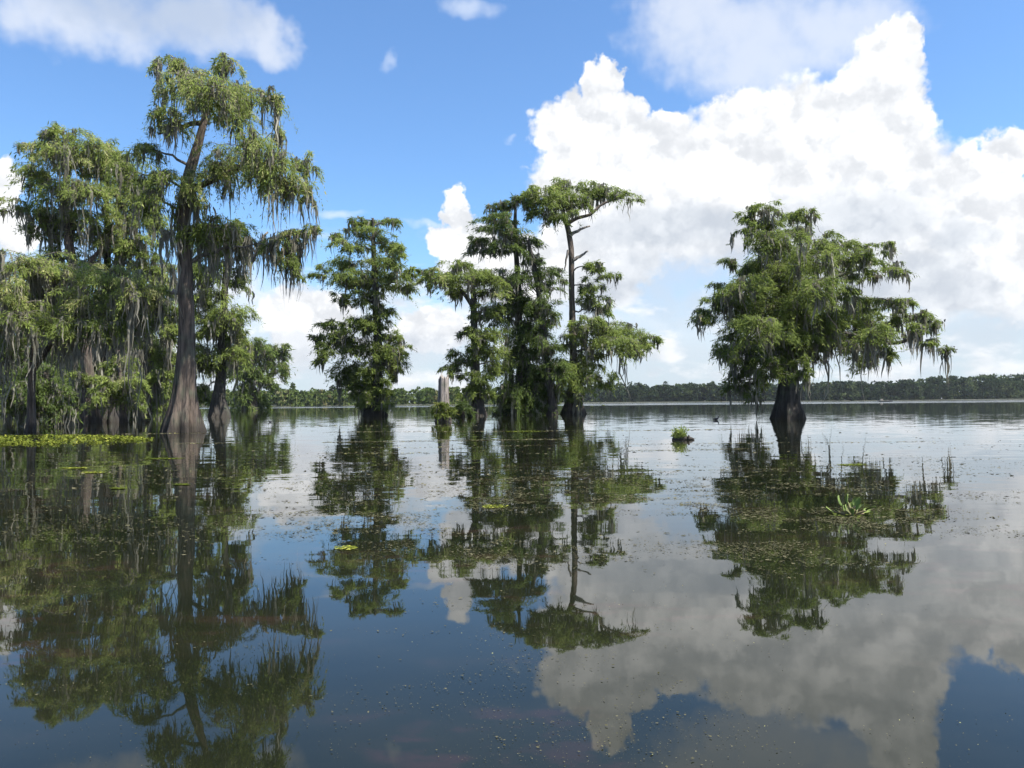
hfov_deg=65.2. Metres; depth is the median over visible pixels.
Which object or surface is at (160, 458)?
floating mat
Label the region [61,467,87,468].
floating mat
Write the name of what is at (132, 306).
bald cypress
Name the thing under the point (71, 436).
floating plant carpet
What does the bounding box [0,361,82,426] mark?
cypress sapling
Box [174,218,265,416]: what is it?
bald cypress
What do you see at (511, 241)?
bald cypress
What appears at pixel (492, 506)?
floating mat
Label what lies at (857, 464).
floating mat
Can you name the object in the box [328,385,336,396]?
emergent tree
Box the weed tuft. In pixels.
[669,424,688,438]
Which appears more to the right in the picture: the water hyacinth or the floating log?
the water hyacinth
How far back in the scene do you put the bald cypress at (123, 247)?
72.75 m
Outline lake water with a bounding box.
[0,399,1023,767]
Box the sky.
[0,0,1023,402]
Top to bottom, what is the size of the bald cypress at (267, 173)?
22.184 m
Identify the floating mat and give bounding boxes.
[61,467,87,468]
[144,457,178,458]
[335,545,357,549]
[483,505,507,507]
[837,463,866,465]
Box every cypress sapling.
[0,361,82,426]
[60,351,151,422]
[451,398,476,416]
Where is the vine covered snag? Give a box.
[488,340,567,415]
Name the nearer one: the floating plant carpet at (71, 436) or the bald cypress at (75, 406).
the floating plant carpet at (71, 436)
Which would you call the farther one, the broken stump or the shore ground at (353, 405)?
the shore ground at (353, 405)
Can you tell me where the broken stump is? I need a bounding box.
[430,374,458,421]
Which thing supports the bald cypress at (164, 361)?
on the lake water
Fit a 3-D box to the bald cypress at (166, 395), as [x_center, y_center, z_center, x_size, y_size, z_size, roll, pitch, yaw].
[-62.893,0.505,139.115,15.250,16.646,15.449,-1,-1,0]
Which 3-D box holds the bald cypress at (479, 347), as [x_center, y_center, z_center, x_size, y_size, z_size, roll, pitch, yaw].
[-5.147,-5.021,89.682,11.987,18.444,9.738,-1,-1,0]
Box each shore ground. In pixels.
[199,404,498,406]
[561,398,1018,403]
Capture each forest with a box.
[79,386,561,406]
[560,373,1023,402]
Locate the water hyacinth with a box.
[826,494,875,517]
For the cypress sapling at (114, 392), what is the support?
on the lake water
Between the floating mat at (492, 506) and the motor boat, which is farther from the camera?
the motor boat
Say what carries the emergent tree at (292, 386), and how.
on the shore ground at (353, 405)
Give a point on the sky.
(900, 121)
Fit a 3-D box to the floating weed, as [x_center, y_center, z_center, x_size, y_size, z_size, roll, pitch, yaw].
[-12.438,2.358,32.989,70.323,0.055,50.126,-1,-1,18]
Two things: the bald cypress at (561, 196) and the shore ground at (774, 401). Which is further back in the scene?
the shore ground at (774, 401)
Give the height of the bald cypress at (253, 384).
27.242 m
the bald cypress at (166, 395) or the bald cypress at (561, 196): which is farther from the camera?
the bald cypress at (166, 395)
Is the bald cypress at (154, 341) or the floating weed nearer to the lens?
the floating weed
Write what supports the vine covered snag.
in the lake water
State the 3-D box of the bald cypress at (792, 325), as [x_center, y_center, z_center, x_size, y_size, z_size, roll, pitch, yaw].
[24.051,-5.630,64.355,25.355,17.877,17.987,1,-2,-43]
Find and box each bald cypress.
[0,121,134,422]
[0,248,177,431]
[1,285,76,418]
[18,286,96,416]
[63,136,177,421]
[69,319,176,416]
[101,50,327,432]
[118,259,199,418]
[125,347,175,413]
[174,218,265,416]
[214,337,297,410]
[305,216,422,415]
[414,258,516,415]
[460,192,555,394]
[502,239,579,414]
[520,176,664,414]
[687,199,957,418]
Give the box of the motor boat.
[877,399,892,401]
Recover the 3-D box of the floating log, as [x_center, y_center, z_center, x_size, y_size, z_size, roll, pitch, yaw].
[6.562,2.073,30.659,0.872,0.248,0.224,-1,-1,0]
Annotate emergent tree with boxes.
[289,382,295,390]
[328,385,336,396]
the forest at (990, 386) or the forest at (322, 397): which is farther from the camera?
the forest at (990, 386)
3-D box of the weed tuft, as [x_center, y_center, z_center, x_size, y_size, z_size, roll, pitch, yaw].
[6.392,1.796,30.623,0.792,0.642,0.682,-1,-1,0]
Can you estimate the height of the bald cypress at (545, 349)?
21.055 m
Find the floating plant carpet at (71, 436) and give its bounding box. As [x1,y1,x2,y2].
[0,434,153,444]
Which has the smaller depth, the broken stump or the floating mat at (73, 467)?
the floating mat at (73, 467)
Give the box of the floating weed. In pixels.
[0,425,1023,767]
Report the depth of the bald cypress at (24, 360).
95.31 m
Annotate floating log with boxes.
[672,435,693,439]
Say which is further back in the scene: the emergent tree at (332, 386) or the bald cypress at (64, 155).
the emergent tree at (332, 386)
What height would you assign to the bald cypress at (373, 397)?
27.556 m
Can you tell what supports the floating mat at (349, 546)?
on the lake water

